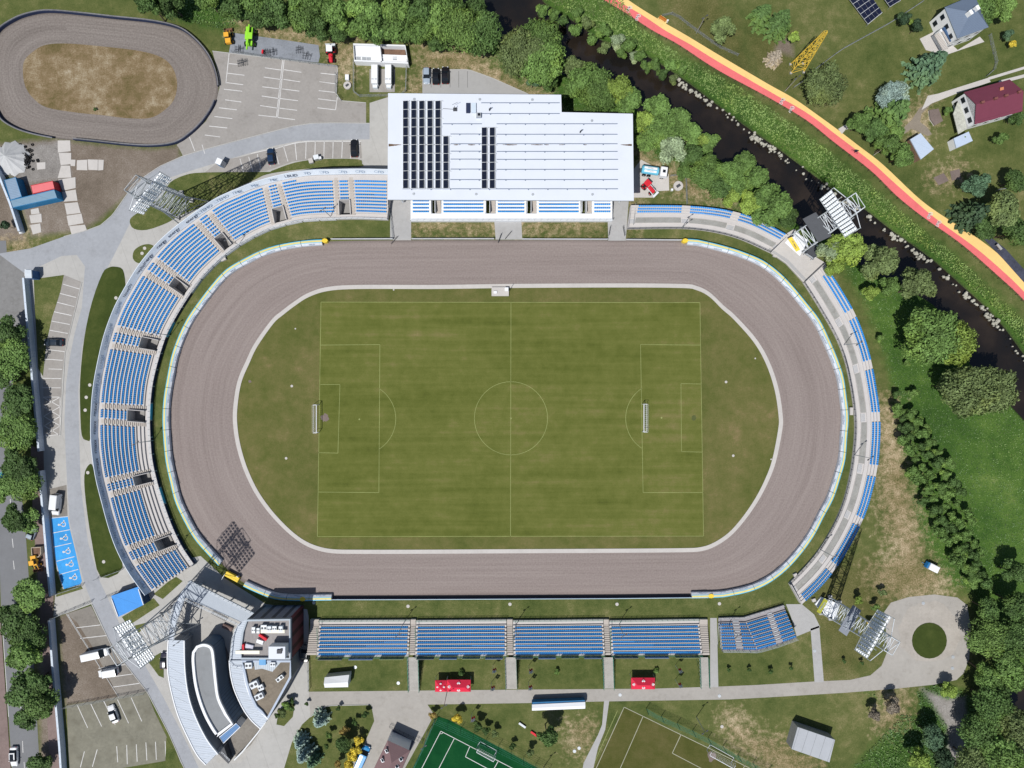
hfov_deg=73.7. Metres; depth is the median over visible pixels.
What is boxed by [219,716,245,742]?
annex
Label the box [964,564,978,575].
young tree
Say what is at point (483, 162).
solar panel row
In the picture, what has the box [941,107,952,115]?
young tree
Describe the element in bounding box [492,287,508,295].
judges stand
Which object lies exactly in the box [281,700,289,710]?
young tree
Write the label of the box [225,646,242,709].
service lane
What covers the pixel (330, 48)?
tractor
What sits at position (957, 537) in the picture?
young tree
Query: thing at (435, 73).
car
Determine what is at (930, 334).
broadleaf tree
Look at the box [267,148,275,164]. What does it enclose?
car
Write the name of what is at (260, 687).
rooftop unit
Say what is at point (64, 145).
paving slab
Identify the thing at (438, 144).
solar panel row
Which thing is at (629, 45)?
young tree
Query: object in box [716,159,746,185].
broadleaf tree
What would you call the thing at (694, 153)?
broadleaf tree
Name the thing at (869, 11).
solar array
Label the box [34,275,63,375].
lawn
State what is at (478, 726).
young tree
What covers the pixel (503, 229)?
path
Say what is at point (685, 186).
wire fence
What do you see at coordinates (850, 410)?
marshal block
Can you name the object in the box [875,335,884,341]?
young tree
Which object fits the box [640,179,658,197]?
tractor
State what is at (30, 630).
broadleaf tree
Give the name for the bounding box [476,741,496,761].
goal
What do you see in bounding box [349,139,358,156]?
car
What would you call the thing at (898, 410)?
young tree
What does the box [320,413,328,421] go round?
worn goalmouth
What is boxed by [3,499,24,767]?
street marking
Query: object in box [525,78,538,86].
broadleaf tree
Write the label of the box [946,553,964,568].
young tree
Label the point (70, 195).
paving slab
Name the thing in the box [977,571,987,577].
young tree
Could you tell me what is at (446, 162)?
solar panel row
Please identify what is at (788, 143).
undergrowth
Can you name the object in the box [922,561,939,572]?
truck
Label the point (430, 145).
solar panel row
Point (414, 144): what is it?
solar panel row
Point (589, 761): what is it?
path
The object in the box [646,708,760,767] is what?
ball net
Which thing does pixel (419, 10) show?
broadleaf tree
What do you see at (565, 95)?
broadleaf tree
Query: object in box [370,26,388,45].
broadleaf tree
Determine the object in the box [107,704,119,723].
car
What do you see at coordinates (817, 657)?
path
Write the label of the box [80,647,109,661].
van
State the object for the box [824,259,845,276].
broadleaf tree
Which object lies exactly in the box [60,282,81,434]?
kerb
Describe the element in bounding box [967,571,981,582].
young tree
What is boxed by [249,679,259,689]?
rooftop unit
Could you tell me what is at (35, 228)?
paving slab
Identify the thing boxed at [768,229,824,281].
landing
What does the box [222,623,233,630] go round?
planter
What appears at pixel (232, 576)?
start box
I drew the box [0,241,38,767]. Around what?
street
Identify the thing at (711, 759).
worn goalmouth
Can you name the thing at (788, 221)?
broadleaf tree
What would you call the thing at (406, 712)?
road
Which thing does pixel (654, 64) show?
young tree
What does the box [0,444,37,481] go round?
broadleaf tree
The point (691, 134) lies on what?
broadleaf tree
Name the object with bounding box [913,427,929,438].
young tree
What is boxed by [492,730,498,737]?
young tree
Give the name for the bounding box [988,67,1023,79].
wheel track
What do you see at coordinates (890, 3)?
solar array
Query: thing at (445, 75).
car
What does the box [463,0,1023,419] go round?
river water
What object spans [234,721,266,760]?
garden wall
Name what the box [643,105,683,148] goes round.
broadleaf tree
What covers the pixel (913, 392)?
young tree
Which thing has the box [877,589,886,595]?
young tree
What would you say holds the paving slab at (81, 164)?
on the ground at (888, 550)
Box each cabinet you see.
[215,158,226,167]
[313,154,318,160]
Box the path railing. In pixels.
[606,1,1023,301]
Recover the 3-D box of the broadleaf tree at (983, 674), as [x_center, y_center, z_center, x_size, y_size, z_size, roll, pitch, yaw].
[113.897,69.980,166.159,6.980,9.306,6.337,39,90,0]
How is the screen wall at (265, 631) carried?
on the club tower
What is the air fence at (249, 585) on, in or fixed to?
on the ground at (888, 550)
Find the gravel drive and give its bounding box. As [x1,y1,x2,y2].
[904,105,930,135]
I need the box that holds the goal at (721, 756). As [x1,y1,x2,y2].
[707,745,735,767]
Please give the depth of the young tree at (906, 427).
166.81 m
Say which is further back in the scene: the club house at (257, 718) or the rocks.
the rocks
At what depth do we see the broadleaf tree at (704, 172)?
164.24 m
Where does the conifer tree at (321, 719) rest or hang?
on the ground at (888, 550)
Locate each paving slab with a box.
[29,214,41,222]
[30,223,40,233]
[31,208,39,214]
[37,162,45,169]
[58,140,70,152]
[58,166,70,177]
[58,177,75,190]
[59,153,70,164]
[62,190,77,201]
[64,202,80,214]
[67,214,83,225]
[69,225,86,233]
[77,160,87,169]
[88,159,97,169]
[98,160,103,169]
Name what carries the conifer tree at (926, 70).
on the ground at (888, 550)
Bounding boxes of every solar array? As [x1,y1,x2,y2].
[850,0,881,23]
[885,0,900,8]
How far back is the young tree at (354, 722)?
168.59 m
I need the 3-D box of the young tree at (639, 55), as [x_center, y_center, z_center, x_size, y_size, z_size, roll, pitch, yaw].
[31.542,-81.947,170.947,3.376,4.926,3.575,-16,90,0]
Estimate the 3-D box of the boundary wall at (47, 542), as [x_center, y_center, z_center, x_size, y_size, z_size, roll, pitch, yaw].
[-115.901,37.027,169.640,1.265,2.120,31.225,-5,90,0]
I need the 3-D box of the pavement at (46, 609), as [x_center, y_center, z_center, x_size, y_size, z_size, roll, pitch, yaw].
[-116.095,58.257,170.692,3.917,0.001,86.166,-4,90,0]
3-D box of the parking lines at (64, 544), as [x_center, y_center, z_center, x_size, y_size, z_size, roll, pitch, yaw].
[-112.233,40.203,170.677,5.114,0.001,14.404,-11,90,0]
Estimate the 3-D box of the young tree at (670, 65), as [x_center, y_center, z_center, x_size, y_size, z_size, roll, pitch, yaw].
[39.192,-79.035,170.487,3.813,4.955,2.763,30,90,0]
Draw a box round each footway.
[618,0,1023,290]
[839,125,846,133]
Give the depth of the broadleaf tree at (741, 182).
163.60 m
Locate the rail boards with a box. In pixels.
[150,219,336,563]
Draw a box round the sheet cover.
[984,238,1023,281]
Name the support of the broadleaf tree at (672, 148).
on the ground at (888, 550)
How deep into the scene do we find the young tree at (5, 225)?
167.25 m
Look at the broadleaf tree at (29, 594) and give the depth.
165.66 m
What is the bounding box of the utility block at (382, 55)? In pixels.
[353,43,409,67]
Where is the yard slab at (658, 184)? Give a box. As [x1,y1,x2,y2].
[634,160,668,197]
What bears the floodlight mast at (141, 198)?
on the ground at (888, 550)
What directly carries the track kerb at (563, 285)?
on the speedway track at (245, 535)
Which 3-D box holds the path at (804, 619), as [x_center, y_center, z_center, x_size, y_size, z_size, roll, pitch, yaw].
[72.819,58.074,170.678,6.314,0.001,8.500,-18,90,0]
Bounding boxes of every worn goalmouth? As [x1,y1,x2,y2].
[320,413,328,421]
[708,751,716,761]
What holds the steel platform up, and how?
on the ground at (888, 550)
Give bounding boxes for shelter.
[532,697,584,710]
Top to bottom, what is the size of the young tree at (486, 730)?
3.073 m
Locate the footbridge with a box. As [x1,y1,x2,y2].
[165,580,253,667]
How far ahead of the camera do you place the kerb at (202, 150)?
170.59 m
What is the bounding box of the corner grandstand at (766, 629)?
[717,604,797,652]
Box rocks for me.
[677,77,1023,360]
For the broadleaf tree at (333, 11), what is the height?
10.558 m
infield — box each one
[23,43,176,118]
[237,287,778,549]
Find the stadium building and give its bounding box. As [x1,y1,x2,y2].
[388,93,633,202]
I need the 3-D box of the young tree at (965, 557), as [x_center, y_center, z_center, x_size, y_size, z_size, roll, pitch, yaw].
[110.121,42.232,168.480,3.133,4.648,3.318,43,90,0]
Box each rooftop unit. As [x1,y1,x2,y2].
[245,662,252,668]
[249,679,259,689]
[252,626,256,632]
[254,691,264,700]
[257,683,264,690]
[261,624,267,629]
[267,625,272,631]
[272,625,277,630]
[275,673,284,681]
[279,625,283,631]
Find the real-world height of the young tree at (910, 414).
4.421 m
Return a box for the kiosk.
[111,586,150,616]
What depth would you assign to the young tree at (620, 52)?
169.27 m
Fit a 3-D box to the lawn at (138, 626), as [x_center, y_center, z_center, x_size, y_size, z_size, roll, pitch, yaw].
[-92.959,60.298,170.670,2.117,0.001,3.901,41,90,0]
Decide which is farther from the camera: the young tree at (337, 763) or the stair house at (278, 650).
the young tree at (337, 763)
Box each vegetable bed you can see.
[934,173,948,184]
[950,169,960,180]
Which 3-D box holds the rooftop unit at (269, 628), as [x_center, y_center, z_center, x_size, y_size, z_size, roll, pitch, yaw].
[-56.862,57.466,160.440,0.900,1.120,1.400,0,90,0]
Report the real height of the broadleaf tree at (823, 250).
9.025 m
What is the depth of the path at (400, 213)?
170.68 m
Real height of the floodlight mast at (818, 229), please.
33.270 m
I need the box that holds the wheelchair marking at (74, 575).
[58,520,76,579]
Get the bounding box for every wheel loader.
[28,555,42,572]
[223,28,233,44]
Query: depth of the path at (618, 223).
170.68 m
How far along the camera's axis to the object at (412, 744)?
170.60 m
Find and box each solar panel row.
[402,100,410,188]
[411,100,418,188]
[419,100,426,188]
[427,100,434,188]
[435,100,442,188]
[443,136,450,188]
[481,127,488,188]
[489,127,497,188]
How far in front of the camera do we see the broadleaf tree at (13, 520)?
165.07 m
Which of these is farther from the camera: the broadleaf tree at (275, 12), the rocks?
the rocks
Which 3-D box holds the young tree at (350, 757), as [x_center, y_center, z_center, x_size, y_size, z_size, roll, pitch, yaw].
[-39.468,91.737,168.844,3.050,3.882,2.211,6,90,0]
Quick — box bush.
[458,670,463,676]
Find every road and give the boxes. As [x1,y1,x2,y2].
[24,97,410,767]
[309,594,970,767]
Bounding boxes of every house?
[167,634,227,764]
[229,660,267,728]
[242,649,300,718]
[269,643,288,658]
[374,732,411,767]
[929,0,987,49]
[952,79,1022,133]
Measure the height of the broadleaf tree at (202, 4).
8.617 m
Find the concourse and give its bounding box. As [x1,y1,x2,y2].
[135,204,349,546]
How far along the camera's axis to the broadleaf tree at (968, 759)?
163.00 m
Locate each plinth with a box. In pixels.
[785,233,807,255]
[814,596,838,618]
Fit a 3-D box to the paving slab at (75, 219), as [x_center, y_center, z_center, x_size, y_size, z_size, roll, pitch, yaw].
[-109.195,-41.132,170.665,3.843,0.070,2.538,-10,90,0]
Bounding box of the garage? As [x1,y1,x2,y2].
[786,720,834,761]
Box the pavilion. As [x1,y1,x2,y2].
[192,634,243,736]
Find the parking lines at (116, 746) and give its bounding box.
[78,698,165,766]
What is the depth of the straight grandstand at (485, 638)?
167.91 m
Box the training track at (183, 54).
[0,13,218,145]
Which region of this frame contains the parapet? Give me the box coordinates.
[768,248,805,279]
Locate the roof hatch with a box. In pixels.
[466,103,475,112]
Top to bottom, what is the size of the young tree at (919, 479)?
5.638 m
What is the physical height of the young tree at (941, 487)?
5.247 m
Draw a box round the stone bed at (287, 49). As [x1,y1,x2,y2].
[229,33,319,61]
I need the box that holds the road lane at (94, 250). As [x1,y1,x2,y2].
[0,123,369,767]
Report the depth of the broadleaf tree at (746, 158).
163.61 m
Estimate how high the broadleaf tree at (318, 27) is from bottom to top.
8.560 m
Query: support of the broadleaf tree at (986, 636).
on the ground at (888, 550)
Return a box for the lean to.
[947,132,972,150]
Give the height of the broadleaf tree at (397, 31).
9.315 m
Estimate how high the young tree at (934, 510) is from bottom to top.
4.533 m
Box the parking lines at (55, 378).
[42,284,78,435]
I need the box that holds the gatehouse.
[25,269,39,279]
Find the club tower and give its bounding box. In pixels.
[240,605,303,659]
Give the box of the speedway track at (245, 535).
[167,240,842,596]
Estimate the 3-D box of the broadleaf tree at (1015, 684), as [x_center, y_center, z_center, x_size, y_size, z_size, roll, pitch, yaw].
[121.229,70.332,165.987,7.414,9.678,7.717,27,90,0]
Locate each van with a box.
[48,493,62,514]
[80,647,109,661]
[98,666,119,678]
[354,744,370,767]
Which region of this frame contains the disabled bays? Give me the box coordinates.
[51,516,81,588]
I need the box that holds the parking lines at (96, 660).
[67,614,138,686]
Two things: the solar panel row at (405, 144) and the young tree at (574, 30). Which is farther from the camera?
the young tree at (574, 30)
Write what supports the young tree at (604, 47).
on the ground at (888, 550)
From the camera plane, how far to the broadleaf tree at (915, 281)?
160.09 m
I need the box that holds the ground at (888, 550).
[0,0,1023,767]
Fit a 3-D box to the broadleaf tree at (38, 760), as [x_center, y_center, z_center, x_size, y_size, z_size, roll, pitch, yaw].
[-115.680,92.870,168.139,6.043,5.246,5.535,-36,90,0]
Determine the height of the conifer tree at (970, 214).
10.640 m
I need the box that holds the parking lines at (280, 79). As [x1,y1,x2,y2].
[189,56,337,153]
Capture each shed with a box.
[324,671,350,687]
[907,133,932,162]
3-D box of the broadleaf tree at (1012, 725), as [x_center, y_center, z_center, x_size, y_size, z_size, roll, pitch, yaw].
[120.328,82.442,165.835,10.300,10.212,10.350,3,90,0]
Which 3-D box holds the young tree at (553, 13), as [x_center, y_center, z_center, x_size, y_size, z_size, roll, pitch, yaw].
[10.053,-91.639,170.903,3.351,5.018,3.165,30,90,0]
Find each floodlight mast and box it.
[106,594,198,668]
[124,171,208,223]
[788,188,865,253]
[816,595,899,660]
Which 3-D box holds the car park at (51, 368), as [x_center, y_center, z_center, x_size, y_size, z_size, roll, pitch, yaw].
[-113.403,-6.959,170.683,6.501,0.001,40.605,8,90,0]
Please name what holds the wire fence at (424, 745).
on the ground at (888, 550)
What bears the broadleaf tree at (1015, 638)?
on the ground at (888, 550)
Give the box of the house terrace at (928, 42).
[920,32,983,53]
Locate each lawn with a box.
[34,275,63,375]
[53,550,82,596]
[122,598,158,624]
[135,623,144,631]
[137,738,182,767]
[149,651,163,677]
[154,577,181,598]
[276,703,294,725]
[307,584,789,618]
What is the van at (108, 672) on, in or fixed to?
on the car park at (83, 617)
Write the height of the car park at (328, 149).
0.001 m
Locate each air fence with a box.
[162,239,322,565]
[243,580,332,600]
[686,239,848,597]
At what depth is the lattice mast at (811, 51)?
163.78 m
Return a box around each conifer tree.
[293,729,312,748]
[296,740,317,763]
[307,748,324,767]
[312,706,331,727]
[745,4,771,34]
[756,9,791,44]
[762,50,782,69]
[901,50,947,94]
[944,200,991,234]
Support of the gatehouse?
on the service road at (272, 745)
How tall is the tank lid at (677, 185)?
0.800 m
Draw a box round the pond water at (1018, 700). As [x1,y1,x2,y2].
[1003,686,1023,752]
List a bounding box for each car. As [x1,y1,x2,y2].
[9,746,19,765]
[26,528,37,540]
[44,338,63,346]
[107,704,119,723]
[159,652,166,668]
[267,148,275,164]
[300,643,308,661]
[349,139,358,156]
[422,67,430,83]
[431,68,439,84]
[441,67,448,83]
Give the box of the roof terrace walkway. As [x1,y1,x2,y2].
[253,660,280,671]
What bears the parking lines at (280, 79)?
on the car park at (246, 121)
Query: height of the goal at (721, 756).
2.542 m
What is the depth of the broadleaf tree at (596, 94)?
162.54 m
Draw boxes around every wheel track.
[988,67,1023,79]
[999,74,1023,81]
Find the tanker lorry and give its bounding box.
[639,165,667,178]
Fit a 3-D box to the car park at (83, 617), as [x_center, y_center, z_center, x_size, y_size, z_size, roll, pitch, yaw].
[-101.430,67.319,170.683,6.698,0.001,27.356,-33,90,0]
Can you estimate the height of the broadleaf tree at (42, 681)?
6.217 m
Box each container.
[4,177,27,199]
[10,190,63,210]
[31,181,60,193]
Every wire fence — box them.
[62,691,146,708]
[231,50,337,66]
[353,60,406,96]
[414,720,434,767]
[434,718,538,767]
[662,12,738,55]
[670,174,687,204]
[816,0,923,68]
[987,33,998,75]
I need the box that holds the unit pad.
[370,69,394,91]
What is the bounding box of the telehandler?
[244,24,256,49]
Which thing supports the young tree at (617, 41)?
on the ground at (888, 550)
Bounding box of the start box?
[221,571,240,581]
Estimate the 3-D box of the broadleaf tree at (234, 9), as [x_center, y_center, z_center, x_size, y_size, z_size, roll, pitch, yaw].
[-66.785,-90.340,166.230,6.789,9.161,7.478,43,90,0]
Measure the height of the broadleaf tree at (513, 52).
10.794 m
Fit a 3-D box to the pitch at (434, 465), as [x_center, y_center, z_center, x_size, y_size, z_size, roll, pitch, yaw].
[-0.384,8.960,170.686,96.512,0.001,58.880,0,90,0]
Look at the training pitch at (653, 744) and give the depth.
170.69 m
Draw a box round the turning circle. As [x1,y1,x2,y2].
[898,600,960,660]
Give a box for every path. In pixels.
[390,201,410,239]
[494,222,521,239]
[583,700,608,767]
[605,0,1023,298]
[608,201,628,240]
[710,618,717,686]
[786,604,819,635]
[811,626,823,681]
[922,78,990,108]
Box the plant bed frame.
[928,109,942,125]
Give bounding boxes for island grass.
[80,267,124,440]
[84,464,122,577]
[130,159,363,229]
[133,244,152,262]
[912,623,946,658]
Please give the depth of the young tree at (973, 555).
167.20 m
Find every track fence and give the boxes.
[0,9,218,146]
[305,596,707,599]
[330,238,392,239]
[411,238,493,238]
[522,238,607,239]
[626,239,681,240]
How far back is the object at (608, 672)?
168.62 m
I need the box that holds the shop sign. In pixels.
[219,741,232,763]
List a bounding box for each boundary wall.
[0,168,24,233]
[22,277,44,451]
[38,470,55,596]
[48,618,66,767]
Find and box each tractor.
[325,43,335,62]
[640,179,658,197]
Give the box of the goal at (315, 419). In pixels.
[313,405,318,432]
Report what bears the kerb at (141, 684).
on the ground at (888, 550)
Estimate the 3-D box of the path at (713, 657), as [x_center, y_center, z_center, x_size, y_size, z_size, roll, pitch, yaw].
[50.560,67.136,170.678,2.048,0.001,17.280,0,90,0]
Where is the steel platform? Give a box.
[804,243,817,260]
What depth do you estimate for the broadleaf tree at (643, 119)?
163.98 m
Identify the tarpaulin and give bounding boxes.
[245,643,253,649]
[256,638,263,644]
[258,633,267,640]
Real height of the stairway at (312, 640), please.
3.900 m
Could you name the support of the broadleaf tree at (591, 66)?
on the ground at (888, 550)
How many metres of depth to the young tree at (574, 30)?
168.61 m
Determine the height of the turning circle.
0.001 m
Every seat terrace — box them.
[626,205,788,252]
[788,264,880,603]
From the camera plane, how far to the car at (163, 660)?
169.51 m
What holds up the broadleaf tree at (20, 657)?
on the ground at (888, 550)
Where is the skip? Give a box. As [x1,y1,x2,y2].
[31,546,43,556]
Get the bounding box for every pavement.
[0,255,28,352]
[0,623,10,767]
[31,446,58,767]
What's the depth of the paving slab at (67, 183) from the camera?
170.63 m
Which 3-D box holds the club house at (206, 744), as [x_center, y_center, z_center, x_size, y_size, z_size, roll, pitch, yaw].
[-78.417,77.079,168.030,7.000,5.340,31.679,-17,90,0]
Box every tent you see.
[435,676,447,691]
[447,677,470,691]
[630,675,654,688]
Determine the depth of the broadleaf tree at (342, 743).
166.32 m
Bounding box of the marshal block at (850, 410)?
[849,407,852,414]
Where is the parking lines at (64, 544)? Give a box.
[54,516,77,574]
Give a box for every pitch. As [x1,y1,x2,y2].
[317,302,702,537]
[413,716,536,767]
[594,708,744,767]
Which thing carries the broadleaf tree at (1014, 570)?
on the ground at (888, 550)
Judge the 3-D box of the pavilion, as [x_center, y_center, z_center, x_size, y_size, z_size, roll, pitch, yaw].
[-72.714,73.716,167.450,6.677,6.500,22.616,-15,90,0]
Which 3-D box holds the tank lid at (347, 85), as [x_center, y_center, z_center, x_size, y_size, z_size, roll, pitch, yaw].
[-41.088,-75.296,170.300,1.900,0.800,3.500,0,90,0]
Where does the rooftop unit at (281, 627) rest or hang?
on the club tower
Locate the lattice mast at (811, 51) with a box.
[789,30,827,73]
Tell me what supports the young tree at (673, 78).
on the ground at (888, 550)
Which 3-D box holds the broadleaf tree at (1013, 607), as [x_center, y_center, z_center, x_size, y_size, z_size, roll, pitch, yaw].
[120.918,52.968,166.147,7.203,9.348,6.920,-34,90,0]
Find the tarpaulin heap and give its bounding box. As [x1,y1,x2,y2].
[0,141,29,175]
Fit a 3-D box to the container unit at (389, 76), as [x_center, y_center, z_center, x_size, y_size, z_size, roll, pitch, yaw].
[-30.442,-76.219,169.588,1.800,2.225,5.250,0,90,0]
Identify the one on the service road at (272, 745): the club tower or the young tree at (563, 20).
the club tower
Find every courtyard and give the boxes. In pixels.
[177,598,256,762]
[227,712,260,755]
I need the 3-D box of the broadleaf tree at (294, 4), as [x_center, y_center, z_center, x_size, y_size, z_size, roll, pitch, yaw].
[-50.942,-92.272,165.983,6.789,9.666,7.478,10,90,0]
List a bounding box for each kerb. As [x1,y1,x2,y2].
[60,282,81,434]
[64,122,369,236]
[66,614,118,696]
[92,604,183,767]
[212,51,365,102]
[233,283,782,553]
[310,704,370,716]
[430,69,527,93]
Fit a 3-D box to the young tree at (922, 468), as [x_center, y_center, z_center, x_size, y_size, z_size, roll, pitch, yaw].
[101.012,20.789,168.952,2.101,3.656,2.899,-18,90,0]
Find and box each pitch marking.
[317,302,703,536]
[422,731,511,767]
[596,707,748,767]
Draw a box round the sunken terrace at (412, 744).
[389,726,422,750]
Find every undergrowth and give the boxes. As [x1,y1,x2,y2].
[177,0,1023,767]
[546,0,1023,343]
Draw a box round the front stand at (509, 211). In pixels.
[410,200,612,221]
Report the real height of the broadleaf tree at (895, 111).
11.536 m
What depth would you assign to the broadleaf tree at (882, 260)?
160.75 m
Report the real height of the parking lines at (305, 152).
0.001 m
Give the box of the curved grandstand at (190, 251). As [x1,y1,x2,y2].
[90,169,390,595]
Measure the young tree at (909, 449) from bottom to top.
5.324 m
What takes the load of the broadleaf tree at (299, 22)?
on the ground at (888, 550)
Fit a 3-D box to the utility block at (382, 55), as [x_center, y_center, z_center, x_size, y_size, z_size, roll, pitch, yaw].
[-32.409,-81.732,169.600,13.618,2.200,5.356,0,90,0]
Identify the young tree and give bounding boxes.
[0,221,12,229]
[277,708,286,717]
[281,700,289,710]
[326,731,331,737]
[334,760,340,767]
[339,726,350,735]
[344,761,353,767]
[347,751,356,761]
[350,746,361,755]
[352,718,357,725]
[354,736,363,746]
[361,711,369,717]
[428,712,436,719]
[451,711,462,723]
[473,720,482,732]
[481,727,490,735]
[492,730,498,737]
[509,743,516,749]
[526,749,533,757]
[535,4,548,17]
[548,8,560,21]
[558,14,568,25]
[568,24,581,35]
[571,7,582,22]
[581,16,594,32]
[587,32,597,45]
[595,22,611,37]
[597,41,610,53]
[610,33,625,51]
[615,44,626,58]
[623,36,637,51]
[629,51,636,63]
[634,47,646,61]
[640,60,649,73]
[647,57,659,70]
[656,69,667,80]
[664,59,676,70]
[669,73,678,85]
[676,63,687,74]
[788,31,799,43]
[854,596,862,604]
[870,603,880,610]
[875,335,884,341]
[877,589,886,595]
[889,403,904,418]
[893,391,901,398]
[896,12,912,25]
[896,422,914,433]
[896,435,909,445]
[898,415,907,422]
[900,444,916,456]
[902,465,920,476]
[903,360,910,366]
[905,408,917,421]
[906,432,914,440]
[907,389,919,397]
[908,474,927,485]
[909,18,922,33]
[910,455,919,462]
[913,416,923,425]
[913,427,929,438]
[916,442,926,450]
[916,463,927,473]
[916,497,929,506]
[920,451,934,459]
[921,424,931,433]
[921,484,933,494]
[923,438,936,450]
[925,469,936,480]
[925,505,943,517]
[927,457,944,470]
[928,493,938,501]
[930,524,945,536]
[931,482,947,494]
[932,449,942,458]
[933,515,948,526]
[937,533,953,546]
[938,489,956,501]
[938,502,950,512]
[939,470,951,480]
[940,523,957,533]
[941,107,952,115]
[942,457,955,468]
[945,478,961,489]
[945,511,956,520]
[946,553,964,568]
[947,533,963,543]
[949,499,960,507]
[950,546,965,554]
[951,518,966,529]
[955,487,966,496]
[955,552,967,563]
[957,543,968,551]
[959,528,973,541]
[961,507,973,518]
[963,576,977,589]
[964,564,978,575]
[966,517,977,526]
[967,539,979,549]
[967,549,979,560]
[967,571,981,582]
[968,561,981,570]
[973,548,985,557]
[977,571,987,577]
[980,578,992,589]
[992,132,1009,144]
[1000,29,1013,41]
[1007,40,1016,48]
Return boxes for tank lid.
[343,74,350,89]
[670,181,682,190]
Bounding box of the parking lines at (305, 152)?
[240,141,360,171]
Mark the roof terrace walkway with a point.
(262, 664)
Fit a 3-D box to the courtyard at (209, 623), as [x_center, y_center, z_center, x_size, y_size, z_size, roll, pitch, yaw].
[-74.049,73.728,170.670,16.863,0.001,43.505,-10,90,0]
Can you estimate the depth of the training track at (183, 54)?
170.69 m
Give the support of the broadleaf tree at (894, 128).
on the ground at (888, 550)
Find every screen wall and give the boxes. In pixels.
[236,650,259,653]
[261,629,284,632]
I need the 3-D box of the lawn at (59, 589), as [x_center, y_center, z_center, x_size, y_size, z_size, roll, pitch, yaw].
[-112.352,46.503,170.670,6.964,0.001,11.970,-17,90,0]
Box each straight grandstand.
[316,619,409,659]
[414,619,505,659]
[513,619,604,658]
[609,618,702,658]
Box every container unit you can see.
[371,65,379,88]
[385,65,393,88]
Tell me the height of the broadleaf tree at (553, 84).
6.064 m
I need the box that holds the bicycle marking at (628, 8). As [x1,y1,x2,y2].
[626,6,940,226]
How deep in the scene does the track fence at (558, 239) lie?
170.18 m
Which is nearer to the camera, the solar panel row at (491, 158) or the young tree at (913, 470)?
the solar panel row at (491, 158)
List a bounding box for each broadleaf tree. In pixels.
[0,314,28,345]
[0,338,31,382]
[0,371,12,389]
[0,382,33,417]
[0,412,37,452]
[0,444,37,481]
[0,467,44,502]
[0,477,10,503]
[0,603,26,636]
[1,502,30,532]
[4,614,48,651]
[4,640,43,670]
[4,671,36,707]
[11,577,45,613]
[13,707,36,730]
[16,507,39,533]
[23,686,60,719]
[24,667,52,693]
[25,752,52,767]
[133,0,165,21]
[157,0,184,20]
[194,0,219,11]
[218,0,248,21]
[240,0,262,15]
[247,9,268,29]
[259,0,291,29]
[286,6,312,32]
[287,0,301,10]
[299,0,323,20]
[305,15,330,41]
[319,0,347,29]
[327,23,347,43]
[335,736,351,752]
[344,0,371,17]
[346,12,373,42]
[361,0,388,38]
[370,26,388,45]
[380,0,410,21]
[381,17,413,43]
[404,0,433,24]
[410,21,432,46]
[424,0,446,33]
[427,32,445,52]
[433,0,465,12]
[433,6,478,53]
[464,0,486,16]
[464,10,503,56]
[496,25,544,78]
[518,39,565,87]
[519,17,562,59]
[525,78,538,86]
[536,724,557,746]
[542,76,558,91]
[556,45,566,69]
[562,81,576,99]
[563,55,585,78]
[565,68,592,97]
[578,61,597,71]
[578,67,615,112]
[607,74,633,103]
[615,85,641,117]
[633,110,653,132]
[634,131,654,151]
[642,93,668,117]
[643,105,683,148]
[659,136,686,164]
[669,107,691,133]
[676,165,690,180]
[678,144,703,167]
[682,121,701,145]
[689,153,720,190]
[697,133,708,146]
[698,132,720,154]
[706,176,732,198]
[710,15,736,44]
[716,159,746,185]
[722,188,740,207]
[728,174,749,199]
[733,150,756,174]
[739,189,760,215]
[740,166,769,190]
[751,205,764,225]
[754,182,780,209]
[759,191,792,227]
[779,208,799,228]
[802,59,849,106]
[816,242,838,261]
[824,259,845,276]
[825,231,867,267]
[846,111,872,133]
[860,243,899,281]
[861,286,880,300]
[863,99,910,138]
[864,118,889,142]
[868,707,879,721]
[873,133,900,155]
[875,80,909,108]
[879,276,900,296]
[884,695,900,714]
[887,122,905,139]
[888,142,914,167]
[898,266,937,299]
[900,305,962,366]
[907,745,930,767]
[918,722,944,751]
[928,747,956,767]
[934,375,948,390]
[937,319,979,366]
[939,364,1000,419]
[940,681,957,698]
[953,745,988,767]
[956,712,1002,752]
[960,173,991,197]
[964,616,1009,658]
[968,661,1002,687]
[970,683,1014,724]
[971,596,999,622]
[974,215,998,240]
[977,0,1000,28]
[978,365,1019,414]
[979,735,1023,767]
[982,647,1021,678]
[985,189,1020,226]
[993,0,1017,22]
[994,218,1023,245]
[995,591,1023,620]
[995,706,1023,748]
[998,558,1023,582]
[999,169,1023,192]
[999,615,1023,658]
[1002,662,1023,693]
[1007,112,1023,125]
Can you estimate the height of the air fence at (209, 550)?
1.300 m
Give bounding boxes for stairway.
[307,618,319,654]
[409,618,415,654]
[507,618,512,654]
[603,618,610,654]
[698,618,709,654]
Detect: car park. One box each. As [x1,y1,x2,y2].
[43,275,80,435]
[50,485,67,517]
[67,692,166,767]
[68,606,145,696]
[177,52,365,154]
[206,142,361,171]
[422,70,525,93]

